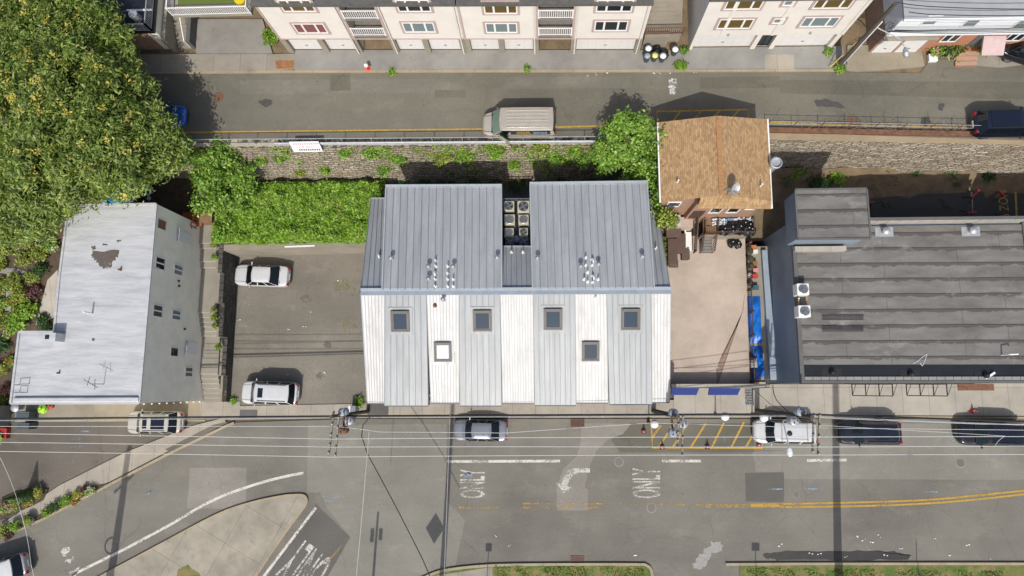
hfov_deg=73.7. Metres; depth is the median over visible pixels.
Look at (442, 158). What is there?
wall weed
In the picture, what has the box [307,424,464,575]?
road patch
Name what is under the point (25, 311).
garden shrub
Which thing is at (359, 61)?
pavement panel
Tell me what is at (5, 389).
garden shrub
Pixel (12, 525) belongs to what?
bed plant
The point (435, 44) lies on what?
garage door
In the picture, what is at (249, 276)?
sedan
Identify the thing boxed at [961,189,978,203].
barrier
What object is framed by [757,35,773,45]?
front door
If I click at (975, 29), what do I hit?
overhead cable
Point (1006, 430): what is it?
suv
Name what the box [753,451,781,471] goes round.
road patch
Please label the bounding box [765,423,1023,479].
road patch
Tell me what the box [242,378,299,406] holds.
suv
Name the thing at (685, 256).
storage bin
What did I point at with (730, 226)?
rubbish bag
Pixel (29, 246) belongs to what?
garden shrub
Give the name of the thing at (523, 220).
condenser unit
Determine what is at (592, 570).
grass verge
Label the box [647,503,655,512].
manhole cover
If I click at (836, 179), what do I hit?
slope weed
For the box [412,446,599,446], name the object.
overhead wire
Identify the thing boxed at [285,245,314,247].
board
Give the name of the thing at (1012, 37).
window
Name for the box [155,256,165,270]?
window
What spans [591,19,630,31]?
window
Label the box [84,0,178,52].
garage with roof deck
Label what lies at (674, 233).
storage bin
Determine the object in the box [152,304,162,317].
window
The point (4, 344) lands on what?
garden shrub
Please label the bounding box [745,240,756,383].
terrace fence
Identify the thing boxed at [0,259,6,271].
garden shrub
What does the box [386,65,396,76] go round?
weed patch
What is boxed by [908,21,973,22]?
overhead cable
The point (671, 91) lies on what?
spill
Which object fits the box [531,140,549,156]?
wall weed
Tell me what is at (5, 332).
garden shrub
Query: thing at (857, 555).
wet patch
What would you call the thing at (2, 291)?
garden shrub
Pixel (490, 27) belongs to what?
window
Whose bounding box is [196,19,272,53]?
driveway
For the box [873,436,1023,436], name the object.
overhead wire
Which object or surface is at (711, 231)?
front deck
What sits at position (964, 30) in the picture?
overhead cable
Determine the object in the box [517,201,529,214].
condenser unit
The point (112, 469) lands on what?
pavement
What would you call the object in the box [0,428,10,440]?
red planter
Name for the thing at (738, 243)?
rubbish bag
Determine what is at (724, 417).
globe lamp
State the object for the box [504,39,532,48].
garage door
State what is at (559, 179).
dark shrub
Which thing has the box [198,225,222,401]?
stepped path
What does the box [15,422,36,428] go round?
slatted bin
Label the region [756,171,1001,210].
slope growth
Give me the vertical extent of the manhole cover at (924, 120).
0.001 m
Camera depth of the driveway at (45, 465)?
58.31 m
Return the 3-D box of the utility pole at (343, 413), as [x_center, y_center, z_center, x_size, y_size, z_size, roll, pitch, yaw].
[-12.094,10.739,52.334,1.020,10.300,3.282,0,82,3]
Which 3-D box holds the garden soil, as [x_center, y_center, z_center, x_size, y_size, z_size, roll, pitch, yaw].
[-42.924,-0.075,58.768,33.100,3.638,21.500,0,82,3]
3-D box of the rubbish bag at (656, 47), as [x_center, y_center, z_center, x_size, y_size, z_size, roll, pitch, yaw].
[11.319,-18.659,53.368,0.874,0.680,0.816,35,85,7]
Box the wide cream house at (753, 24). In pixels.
[687,0,872,49]
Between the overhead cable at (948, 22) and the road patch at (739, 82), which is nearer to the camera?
the overhead cable at (948, 22)
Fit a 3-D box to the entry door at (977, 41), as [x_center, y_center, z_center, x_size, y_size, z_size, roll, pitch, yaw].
[34.918,-18.509,51.058,0.900,1.900,0.049,0,82,3]
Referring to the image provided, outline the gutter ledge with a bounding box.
[760,250,776,379]
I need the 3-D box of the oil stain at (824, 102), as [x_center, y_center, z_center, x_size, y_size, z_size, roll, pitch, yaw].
[24.628,-14.178,52.549,2.756,0.001,0.718,9,82,4]
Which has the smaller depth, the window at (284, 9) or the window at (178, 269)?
the window at (284, 9)
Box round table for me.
[128,10,142,22]
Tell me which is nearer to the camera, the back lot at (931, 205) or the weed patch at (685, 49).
the weed patch at (685, 49)
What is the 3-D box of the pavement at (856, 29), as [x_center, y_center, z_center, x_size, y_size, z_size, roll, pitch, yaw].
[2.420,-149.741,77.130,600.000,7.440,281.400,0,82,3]
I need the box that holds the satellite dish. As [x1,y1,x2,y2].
[724,183,739,195]
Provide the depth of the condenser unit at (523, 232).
52.24 m
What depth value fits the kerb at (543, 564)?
55.15 m
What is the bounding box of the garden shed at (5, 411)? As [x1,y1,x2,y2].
[0,405,10,425]
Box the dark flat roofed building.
[757,188,1023,383]
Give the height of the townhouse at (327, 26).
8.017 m
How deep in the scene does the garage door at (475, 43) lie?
53.55 m
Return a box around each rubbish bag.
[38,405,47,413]
[651,44,660,52]
[659,49,668,58]
[717,225,726,235]
[725,222,735,235]
[727,239,735,247]
[734,220,744,235]
[734,240,741,248]
[741,219,748,224]
[742,223,751,236]
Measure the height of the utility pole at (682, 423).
10.400 m
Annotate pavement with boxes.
[0,0,952,147]
[2,419,225,529]
[86,54,294,71]
[200,400,673,415]
[295,50,689,69]
[436,567,492,575]
[674,382,1023,415]
[690,46,847,68]
[846,45,924,71]
[940,50,1020,67]
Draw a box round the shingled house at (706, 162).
[650,116,772,222]
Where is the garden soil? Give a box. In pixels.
[0,178,197,412]
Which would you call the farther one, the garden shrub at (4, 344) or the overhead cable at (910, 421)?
the garden shrub at (4, 344)
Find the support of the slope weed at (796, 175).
on the slope
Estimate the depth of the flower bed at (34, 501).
57.65 m
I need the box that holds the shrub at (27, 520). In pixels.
[22,516,34,525]
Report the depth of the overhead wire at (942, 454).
44.29 m
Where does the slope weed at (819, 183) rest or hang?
on the slope
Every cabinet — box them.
[348,405,358,411]
[749,359,757,367]
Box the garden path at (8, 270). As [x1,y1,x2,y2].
[0,268,39,323]
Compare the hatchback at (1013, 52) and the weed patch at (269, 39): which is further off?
the weed patch at (269, 39)
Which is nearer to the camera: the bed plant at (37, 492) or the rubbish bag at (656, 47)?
the rubbish bag at (656, 47)
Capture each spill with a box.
[668,78,678,93]
[693,541,722,569]
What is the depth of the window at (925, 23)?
48.30 m
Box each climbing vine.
[648,124,669,219]
[663,236,670,355]
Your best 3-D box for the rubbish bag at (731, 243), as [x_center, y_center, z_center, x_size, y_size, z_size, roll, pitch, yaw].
[17.587,-3.594,54.578,0.760,0.628,0.785,21,83,5]
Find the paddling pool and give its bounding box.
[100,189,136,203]
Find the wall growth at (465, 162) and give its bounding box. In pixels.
[205,145,610,181]
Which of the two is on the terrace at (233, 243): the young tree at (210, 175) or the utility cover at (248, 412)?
the young tree at (210, 175)
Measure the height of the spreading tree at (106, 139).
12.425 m
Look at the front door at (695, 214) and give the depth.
52.08 m
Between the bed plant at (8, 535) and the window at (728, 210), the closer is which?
the window at (728, 210)
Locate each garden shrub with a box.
[0,239,14,259]
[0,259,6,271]
[0,276,5,298]
[0,298,7,311]
[0,309,8,328]
[0,336,11,352]
[0,362,8,375]
[0,382,10,397]
[0,393,8,405]
[1,271,23,290]
[1,325,11,339]
[2,354,14,368]
[3,296,17,307]
[4,308,28,334]
[8,282,28,303]
[9,299,39,321]
[13,250,31,268]
[20,237,35,249]
[23,270,40,285]
[23,283,42,300]
[28,242,48,261]
[31,261,48,277]
[32,311,49,327]
[39,321,51,330]
[41,238,59,252]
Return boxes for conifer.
[1,487,33,500]
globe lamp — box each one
[647,420,658,427]
[714,412,729,420]
[750,415,768,421]
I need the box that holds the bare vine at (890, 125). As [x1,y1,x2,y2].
[780,115,966,135]
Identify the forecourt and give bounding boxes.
[15,401,199,416]
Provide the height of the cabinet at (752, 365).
0.400 m
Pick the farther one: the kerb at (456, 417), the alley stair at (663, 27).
the kerb at (456, 417)
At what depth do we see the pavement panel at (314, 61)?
54.81 m
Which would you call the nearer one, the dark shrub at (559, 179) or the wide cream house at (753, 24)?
the wide cream house at (753, 24)
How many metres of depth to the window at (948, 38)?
50.70 m
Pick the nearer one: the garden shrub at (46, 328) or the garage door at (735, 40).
the garage door at (735, 40)
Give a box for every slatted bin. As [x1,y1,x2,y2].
[15,411,36,419]
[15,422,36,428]
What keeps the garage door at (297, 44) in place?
in the townhouse at (327, 26)
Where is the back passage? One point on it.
(524, 192)
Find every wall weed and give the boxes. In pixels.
[194,148,210,166]
[254,156,267,166]
[273,155,285,162]
[293,169,306,177]
[318,166,330,178]
[336,149,351,160]
[359,148,380,160]
[375,165,393,178]
[387,155,407,166]
[431,151,453,167]
[454,151,475,163]
[485,139,506,159]
[507,159,520,174]
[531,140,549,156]
[543,152,565,168]
[563,140,582,159]
[572,152,592,170]
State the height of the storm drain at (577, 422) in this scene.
0.037 m
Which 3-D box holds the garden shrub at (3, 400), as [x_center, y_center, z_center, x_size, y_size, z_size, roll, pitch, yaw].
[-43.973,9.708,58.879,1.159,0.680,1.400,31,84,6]
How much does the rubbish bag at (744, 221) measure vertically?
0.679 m
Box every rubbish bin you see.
[643,52,651,62]
[644,44,652,52]
[651,51,658,61]
[659,52,666,62]
[671,45,679,55]
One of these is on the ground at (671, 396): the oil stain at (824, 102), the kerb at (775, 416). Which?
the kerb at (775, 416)
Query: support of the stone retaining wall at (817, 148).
on the ground at (671, 396)
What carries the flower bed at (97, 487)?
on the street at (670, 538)
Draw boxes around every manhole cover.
[213,92,223,101]
[614,457,623,466]
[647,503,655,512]
[793,492,799,497]
[847,115,858,124]
[956,458,964,467]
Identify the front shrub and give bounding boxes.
[927,46,948,56]
[938,45,956,56]
[947,44,973,62]
[949,45,968,54]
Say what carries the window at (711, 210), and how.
in the shingled house at (706, 162)
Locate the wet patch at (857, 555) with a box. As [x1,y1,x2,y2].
[763,550,910,560]
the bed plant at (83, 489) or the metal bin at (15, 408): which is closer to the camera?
the bed plant at (83, 489)
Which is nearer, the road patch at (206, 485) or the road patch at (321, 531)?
the road patch at (321, 531)
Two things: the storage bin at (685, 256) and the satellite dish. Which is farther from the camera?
the storage bin at (685, 256)
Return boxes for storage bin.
[664,228,681,239]
[666,238,677,264]
[677,234,685,253]
[680,249,689,259]
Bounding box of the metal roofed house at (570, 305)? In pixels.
[359,180,670,406]
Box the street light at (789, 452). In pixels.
[782,419,792,456]
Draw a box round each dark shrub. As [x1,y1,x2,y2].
[394,180,409,183]
[414,179,434,183]
[436,179,454,183]
[468,178,480,183]
[486,177,500,183]
[507,177,525,193]
[554,177,567,181]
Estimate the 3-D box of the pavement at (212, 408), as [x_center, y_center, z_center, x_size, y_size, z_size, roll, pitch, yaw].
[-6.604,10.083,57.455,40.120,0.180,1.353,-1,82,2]
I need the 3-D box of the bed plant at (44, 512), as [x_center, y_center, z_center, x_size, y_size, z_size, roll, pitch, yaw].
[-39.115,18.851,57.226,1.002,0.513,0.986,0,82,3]
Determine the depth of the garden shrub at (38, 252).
57.39 m
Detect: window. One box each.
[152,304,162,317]
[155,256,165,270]
[156,217,166,231]
[170,347,178,356]
[171,309,180,320]
[173,263,182,276]
[184,367,192,376]
[274,0,319,12]
[289,22,331,34]
[392,0,433,12]
[399,21,438,33]
[480,0,519,14]
[482,21,519,33]
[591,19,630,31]
[593,0,636,12]
[665,202,681,206]
[707,209,722,213]
[713,17,757,29]
[720,1,766,10]
[724,209,740,212]
[768,16,788,24]
[779,1,797,6]
[795,15,844,28]
[808,0,856,9]
[919,15,943,25]
[938,35,962,41]
[960,20,981,26]
[1006,34,1023,40]
[1010,21,1023,28]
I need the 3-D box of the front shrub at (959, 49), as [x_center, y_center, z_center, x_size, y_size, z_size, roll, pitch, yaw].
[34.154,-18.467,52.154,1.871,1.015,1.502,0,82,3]
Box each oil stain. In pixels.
[258,98,271,107]
[323,342,330,347]
[814,98,849,110]
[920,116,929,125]
[938,103,944,110]
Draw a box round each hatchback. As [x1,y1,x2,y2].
[139,101,188,128]
[999,41,1023,64]
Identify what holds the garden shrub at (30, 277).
on the garden soil
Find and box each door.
[94,34,163,49]
[177,227,190,245]
[184,340,197,354]
[289,40,321,48]
[325,40,355,48]
[397,40,424,48]
[429,40,460,48]
[470,39,498,48]
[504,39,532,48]
[576,39,635,48]
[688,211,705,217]
[694,35,754,45]
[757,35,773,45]
[776,34,833,44]
[871,40,900,52]
[894,40,927,51]
[966,35,991,46]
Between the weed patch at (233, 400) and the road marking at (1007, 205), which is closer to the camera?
the road marking at (1007, 205)
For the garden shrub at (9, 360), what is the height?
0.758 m
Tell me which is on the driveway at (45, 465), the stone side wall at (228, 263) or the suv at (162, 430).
the suv at (162, 430)
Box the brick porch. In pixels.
[664,216,698,252]
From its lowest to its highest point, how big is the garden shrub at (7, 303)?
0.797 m
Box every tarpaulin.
[747,296,761,342]
[751,346,764,380]
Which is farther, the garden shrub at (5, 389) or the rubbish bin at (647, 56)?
the garden shrub at (5, 389)
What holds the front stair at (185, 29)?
on the pavement at (856, 29)
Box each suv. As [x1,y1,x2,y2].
[0,552,31,575]
[127,409,184,436]
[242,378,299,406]
[751,417,816,445]
[834,420,902,447]
[954,418,1023,448]
[969,106,1023,139]
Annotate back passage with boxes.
[502,186,529,199]
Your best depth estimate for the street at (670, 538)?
55.76 m
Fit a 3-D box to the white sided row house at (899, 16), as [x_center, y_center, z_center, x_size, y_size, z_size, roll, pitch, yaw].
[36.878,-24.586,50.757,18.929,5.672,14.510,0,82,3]
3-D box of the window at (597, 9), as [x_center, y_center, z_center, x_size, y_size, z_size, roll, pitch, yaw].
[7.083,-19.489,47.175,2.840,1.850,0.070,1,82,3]
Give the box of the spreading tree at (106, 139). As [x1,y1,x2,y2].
[0,0,195,253]
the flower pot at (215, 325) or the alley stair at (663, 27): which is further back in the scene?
the flower pot at (215, 325)
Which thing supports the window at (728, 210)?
in the shingled house at (706, 162)
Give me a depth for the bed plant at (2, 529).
57.05 m
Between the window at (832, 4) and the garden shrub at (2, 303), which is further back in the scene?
the garden shrub at (2, 303)
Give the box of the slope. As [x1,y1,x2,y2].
[745,167,1023,240]
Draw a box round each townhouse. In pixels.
[250,0,466,53]
[455,0,653,53]
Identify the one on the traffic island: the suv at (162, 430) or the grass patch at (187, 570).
the grass patch at (187, 570)
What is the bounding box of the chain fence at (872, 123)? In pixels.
[769,120,980,129]
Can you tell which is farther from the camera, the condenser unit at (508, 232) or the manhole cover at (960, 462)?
the manhole cover at (960, 462)
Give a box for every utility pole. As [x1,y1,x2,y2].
[327,408,369,455]
[651,409,687,455]
[755,407,821,454]
[837,2,908,65]
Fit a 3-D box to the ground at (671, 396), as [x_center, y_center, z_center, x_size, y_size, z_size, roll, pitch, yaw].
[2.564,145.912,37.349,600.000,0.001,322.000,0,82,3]
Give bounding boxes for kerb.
[1,422,234,538]
[15,420,205,421]
[100,494,307,575]
[144,69,844,73]
[220,416,644,419]
[425,563,653,575]
[645,415,1023,418]
[725,562,1023,565]
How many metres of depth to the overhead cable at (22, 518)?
50.26 m
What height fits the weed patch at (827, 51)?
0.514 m
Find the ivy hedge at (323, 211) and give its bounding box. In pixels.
[211,179,385,245]
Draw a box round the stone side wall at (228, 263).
[218,244,238,401]
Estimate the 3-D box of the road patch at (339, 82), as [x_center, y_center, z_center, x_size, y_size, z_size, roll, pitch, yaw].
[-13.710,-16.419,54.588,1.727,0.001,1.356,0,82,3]
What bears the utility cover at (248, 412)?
on the pavement at (212, 408)
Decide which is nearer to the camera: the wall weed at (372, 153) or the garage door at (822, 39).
the garage door at (822, 39)
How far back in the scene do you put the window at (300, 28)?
51.12 m
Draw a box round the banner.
[289,141,322,151]
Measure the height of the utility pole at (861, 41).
8.600 m
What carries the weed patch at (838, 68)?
on the pavement at (810, 57)
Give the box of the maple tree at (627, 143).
[586,105,658,188]
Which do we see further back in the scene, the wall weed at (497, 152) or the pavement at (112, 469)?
the pavement at (112, 469)
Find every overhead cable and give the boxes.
[0,413,1023,421]
[0,416,1014,424]
[0,423,990,432]
[0,458,33,575]
[356,435,368,575]
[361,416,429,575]
[444,424,449,572]
[821,425,1002,445]
[826,418,1023,424]
[886,31,1021,33]
[892,29,1023,30]
[897,2,1023,9]
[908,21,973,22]
[910,12,1023,15]
[910,19,1023,20]
[937,28,1022,29]
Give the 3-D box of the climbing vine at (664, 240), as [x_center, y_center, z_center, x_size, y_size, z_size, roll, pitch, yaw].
[12.113,0.571,54.155,0.994,0.845,9.586,1,82,3]
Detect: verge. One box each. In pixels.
[165,422,226,451]
[432,566,650,575]
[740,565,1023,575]
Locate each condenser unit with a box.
[504,201,514,213]
[504,214,514,226]
[504,228,513,237]
[505,238,513,245]
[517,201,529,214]
[518,215,528,226]
[519,228,527,236]
[519,237,528,245]
[668,215,680,227]
[793,283,808,296]
[794,305,810,317]
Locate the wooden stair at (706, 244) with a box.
[699,219,719,253]
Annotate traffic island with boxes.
[104,496,305,575]
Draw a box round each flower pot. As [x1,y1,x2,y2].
[209,253,217,260]
[210,306,217,312]
[210,313,217,321]
[210,322,218,328]
[214,342,221,349]
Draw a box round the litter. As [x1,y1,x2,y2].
[495,534,990,558]
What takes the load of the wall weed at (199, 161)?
on the stone retaining wall at (354, 168)
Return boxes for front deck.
[698,215,754,239]
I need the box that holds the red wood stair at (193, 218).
[182,212,202,228]
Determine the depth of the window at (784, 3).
47.00 m
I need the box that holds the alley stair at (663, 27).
[642,0,685,46]
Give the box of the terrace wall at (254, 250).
[224,242,365,256]
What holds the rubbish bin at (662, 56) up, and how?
on the pavement at (518, 60)
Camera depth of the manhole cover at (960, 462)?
54.98 m
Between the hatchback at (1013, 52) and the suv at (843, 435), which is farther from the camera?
the suv at (843, 435)
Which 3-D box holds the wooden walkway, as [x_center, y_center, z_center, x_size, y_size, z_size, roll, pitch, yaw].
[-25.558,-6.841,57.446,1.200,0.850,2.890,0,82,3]
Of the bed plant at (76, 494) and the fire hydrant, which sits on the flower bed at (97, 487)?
the bed plant at (76, 494)
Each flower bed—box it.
[0,484,106,536]
[0,489,48,519]
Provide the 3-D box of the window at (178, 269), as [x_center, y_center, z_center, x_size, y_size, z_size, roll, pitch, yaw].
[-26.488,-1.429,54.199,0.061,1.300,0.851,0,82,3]
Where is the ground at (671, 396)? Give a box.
[198,193,1023,422]
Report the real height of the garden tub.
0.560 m
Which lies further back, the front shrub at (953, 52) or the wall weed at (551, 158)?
the wall weed at (551, 158)
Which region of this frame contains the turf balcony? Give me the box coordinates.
[165,0,253,17]
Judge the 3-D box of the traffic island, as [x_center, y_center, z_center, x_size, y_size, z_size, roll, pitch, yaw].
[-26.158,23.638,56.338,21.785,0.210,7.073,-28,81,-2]
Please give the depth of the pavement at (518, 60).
54.07 m
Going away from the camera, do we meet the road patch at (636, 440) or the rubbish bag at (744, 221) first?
the rubbish bag at (744, 221)
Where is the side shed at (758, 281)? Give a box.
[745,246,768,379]
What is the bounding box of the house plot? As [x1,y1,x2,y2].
[648,185,702,235]
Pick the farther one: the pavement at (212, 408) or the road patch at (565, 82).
the pavement at (212, 408)
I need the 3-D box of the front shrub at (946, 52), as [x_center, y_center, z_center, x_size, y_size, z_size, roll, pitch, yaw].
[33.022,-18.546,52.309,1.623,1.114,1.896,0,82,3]
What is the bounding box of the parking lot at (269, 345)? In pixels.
[231,253,366,405]
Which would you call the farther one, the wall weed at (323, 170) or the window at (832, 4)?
the wall weed at (323, 170)
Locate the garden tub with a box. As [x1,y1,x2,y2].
[234,0,244,5]
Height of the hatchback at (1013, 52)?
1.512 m
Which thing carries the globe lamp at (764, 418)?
on the pavement at (1003, 399)
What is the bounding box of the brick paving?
[275,60,293,68]
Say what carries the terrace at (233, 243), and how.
on the ground at (671, 396)
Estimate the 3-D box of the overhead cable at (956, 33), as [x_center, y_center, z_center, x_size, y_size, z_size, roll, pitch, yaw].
[32.545,-18.084,48.244,12.062,0.298,0.142,0,82,3]
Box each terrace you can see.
[217,182,387,246]
[663,236,769,394]
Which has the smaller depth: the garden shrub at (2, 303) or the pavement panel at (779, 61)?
the pavement panel at (779, 61)
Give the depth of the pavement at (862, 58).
52.75 m
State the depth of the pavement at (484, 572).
55.31 m
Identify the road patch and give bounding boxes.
[187,467,246,508]
[240,79,449,93]
[268,504,349,575]
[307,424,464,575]
[330,75,350,90]
[434,90,465,97]
[505,76,630,88]
[557,423,629,510]
[611,423,753,452]
[700,76,779,88]
[745,473,783,501]
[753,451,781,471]
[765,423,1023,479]
[780,80,1023,98]
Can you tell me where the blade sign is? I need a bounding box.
[745,388,753,404]
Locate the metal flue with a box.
[769,157,782,172]
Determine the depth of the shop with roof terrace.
54.03 m
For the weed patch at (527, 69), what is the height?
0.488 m
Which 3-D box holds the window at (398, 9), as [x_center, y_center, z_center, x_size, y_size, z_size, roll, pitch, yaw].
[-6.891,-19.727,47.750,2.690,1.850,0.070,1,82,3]
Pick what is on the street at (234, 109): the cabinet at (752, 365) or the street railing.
the street railing
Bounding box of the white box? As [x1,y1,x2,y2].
[927,54,937,62]
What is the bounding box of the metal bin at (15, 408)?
[11,405,23,411]
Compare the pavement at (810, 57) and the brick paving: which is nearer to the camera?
the pavement at (810, 57)
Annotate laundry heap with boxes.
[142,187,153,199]
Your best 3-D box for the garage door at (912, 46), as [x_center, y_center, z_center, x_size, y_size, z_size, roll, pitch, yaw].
[30.286,-18.377,51.787,1.614,1.970,0.106,0,82,3]
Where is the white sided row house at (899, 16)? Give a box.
[865,0,1023,66]
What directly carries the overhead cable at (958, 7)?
attached to the utility pole at (861, 41)
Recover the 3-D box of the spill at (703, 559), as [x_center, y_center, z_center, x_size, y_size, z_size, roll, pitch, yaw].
[15.687,21.412,54.842,3.194,0.001,1.114,-41,82,-4]
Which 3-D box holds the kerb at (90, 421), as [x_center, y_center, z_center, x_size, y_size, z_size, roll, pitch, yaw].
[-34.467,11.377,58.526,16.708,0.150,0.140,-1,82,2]
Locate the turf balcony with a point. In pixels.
(199, 8)
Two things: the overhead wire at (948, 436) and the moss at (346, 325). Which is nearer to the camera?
the overhead wire at (948, 436)
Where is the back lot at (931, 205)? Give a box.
[871,192,1023,217]
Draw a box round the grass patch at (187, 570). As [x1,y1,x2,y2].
[177,565,199,575]
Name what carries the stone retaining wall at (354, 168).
on the ground at (671, 396)
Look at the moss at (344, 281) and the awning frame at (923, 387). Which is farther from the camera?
the moss at (344, 281)
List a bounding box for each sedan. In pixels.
[235,262,290,287]
[453,417,506,443]
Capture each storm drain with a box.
[571,419,584,426]
[571,556,583,562]
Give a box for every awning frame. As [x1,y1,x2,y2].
[851,384,896,395]
[905,384,951,395]
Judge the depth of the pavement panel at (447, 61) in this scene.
54.31 m
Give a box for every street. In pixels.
[0,59,1023,139]
[0,419,1023,575]
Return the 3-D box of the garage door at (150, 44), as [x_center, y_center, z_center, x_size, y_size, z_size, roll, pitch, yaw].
[-31.060,-19.655,54.577,5.300,2.500,0.048,0,82,3]
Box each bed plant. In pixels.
[0,501,9,514]
[0,523,7,538]
[2,529,13,541]
[6,504,18,514]
[7,519,20,532]
[8,494,19,507]
[21,499,32,507]
[32,484,42,499]
[40,507,50,518]
[50,499,60,511]
[58,493,71,506]
[70,488,81,501]
[70,497,79,505]
[80,484,88,495]
[82,486,96,496]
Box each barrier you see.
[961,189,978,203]
[988,190,1004,201]
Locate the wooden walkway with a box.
[198,195,215,224]
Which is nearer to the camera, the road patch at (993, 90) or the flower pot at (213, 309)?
the road patch at (993, 90)
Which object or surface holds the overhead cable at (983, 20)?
attached to the utility pole at (861, 41)
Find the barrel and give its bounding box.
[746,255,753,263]
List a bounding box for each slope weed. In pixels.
[790,165,807,181]
[806,174,833,187]
[826,171,848,187]
[981,171,996,183]
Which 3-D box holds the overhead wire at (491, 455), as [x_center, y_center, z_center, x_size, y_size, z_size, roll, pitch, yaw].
[-0.583,11.535,46.900,23.967,0.344,0.040,-1,82,2]
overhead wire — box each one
[0,433,318,438]
[0,442,317,446]
[0,451,319,456]
[354,455,611,456]
[358,437,626,438]
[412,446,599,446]
[850,446,1007,446]
[861,454,1023,454]
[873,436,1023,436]
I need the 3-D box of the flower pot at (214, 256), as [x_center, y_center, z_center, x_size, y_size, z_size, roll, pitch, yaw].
[-24.816,-2.556,57.010,0.613,0.710,0.655,15,83,5]
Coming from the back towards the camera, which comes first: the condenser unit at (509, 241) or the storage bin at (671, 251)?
the storage bin at (671, 251)
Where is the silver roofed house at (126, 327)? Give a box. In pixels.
[9,203,203,404]
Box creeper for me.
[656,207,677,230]
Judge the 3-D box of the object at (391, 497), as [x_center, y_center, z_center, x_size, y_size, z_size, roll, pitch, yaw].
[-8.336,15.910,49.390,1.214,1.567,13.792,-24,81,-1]
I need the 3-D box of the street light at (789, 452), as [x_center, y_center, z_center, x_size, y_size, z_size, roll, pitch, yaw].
[19.026,10.114,47.160,0.917,1.037,2.915,12,82,4]
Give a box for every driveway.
[0,413,217,524]
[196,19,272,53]
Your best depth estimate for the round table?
52.17 m
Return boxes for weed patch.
[229,396,237,405]
[258,28,277,46]
[353,395,364,407]
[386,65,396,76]
[523,63,531,73]
[672,59,688,70]
[679,46,689,54]
[823,46,834,57]
[832,62,846,74]
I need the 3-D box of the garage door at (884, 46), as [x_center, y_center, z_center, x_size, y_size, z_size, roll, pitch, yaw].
[28.501,-18.377,51.867,1.500,1.970,0.106,0,82,3]
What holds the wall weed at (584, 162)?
attached to the stone retaining wall at (354, 168)
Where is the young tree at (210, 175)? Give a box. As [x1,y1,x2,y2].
[177,135,259,229]
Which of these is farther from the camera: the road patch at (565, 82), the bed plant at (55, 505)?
the bed plant at (55, 505)
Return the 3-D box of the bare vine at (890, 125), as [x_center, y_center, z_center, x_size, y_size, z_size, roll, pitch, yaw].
[27.344,-12.285,51.412,13.829,1.394,1.552,2,82,3]
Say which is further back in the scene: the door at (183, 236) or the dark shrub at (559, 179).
the dark shrub at (559, 179)
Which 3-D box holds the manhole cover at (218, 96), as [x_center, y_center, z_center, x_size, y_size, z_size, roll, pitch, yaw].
[-23.593,-15.354,54.869,0.850,0.032,0.850,0,82,3]
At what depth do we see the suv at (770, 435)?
54.37 m
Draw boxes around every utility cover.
[240,410,256,415]
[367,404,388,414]
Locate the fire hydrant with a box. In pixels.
[363,63,369,70]
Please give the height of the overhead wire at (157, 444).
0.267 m
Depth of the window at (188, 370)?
55.80 m
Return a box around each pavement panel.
[269,54,294,66]
[302,54,326,68]
[328,54,394,68]
[397,54,429,68]
[431,54,464,68]
[574,54,635,68]
[765,54,793,68]
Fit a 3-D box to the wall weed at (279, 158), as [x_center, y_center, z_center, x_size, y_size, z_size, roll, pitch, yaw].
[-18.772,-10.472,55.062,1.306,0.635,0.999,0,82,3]
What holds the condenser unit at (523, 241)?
on the metal roofed house at (570, 305)
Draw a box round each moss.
[334,279,355,295]
[342,317,355,335]
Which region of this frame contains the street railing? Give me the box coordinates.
[184,136,650,146]
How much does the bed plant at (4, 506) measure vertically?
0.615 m
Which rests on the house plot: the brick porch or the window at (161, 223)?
the brick porch
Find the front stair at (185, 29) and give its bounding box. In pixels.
[170,0,198,48]
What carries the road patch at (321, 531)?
on the street at (670, 538)
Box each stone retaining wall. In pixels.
[43,137,635,185]
[769,127,1023,175]
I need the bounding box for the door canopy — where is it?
[957,384,993,389]
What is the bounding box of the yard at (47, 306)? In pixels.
[36,270,57,324]
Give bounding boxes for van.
[483,107,555,144]
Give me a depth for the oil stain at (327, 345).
58.59 m
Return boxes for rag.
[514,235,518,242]
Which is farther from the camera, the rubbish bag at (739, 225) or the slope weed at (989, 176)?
the slope weed at (989, 176)
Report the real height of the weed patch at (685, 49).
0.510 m
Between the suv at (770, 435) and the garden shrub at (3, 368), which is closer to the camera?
the suv at (770, 435)
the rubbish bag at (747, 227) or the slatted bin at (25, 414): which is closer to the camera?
the rubbish bag at (747, 227)
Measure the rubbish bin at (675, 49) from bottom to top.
0.902 m
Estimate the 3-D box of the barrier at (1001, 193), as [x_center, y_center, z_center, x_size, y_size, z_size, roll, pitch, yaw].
[39.709,-7.585,55.802,0.854,1.071,0.605,-40,82,-3]
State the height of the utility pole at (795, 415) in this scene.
11.700 m
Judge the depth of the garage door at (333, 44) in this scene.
54.14 m
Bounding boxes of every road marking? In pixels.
[50,109,969,134]
[60,468,659,575]
[70,459,846,575]
[321,503,776,574]
[650,419,1023,507]
[999,190,1017,215]

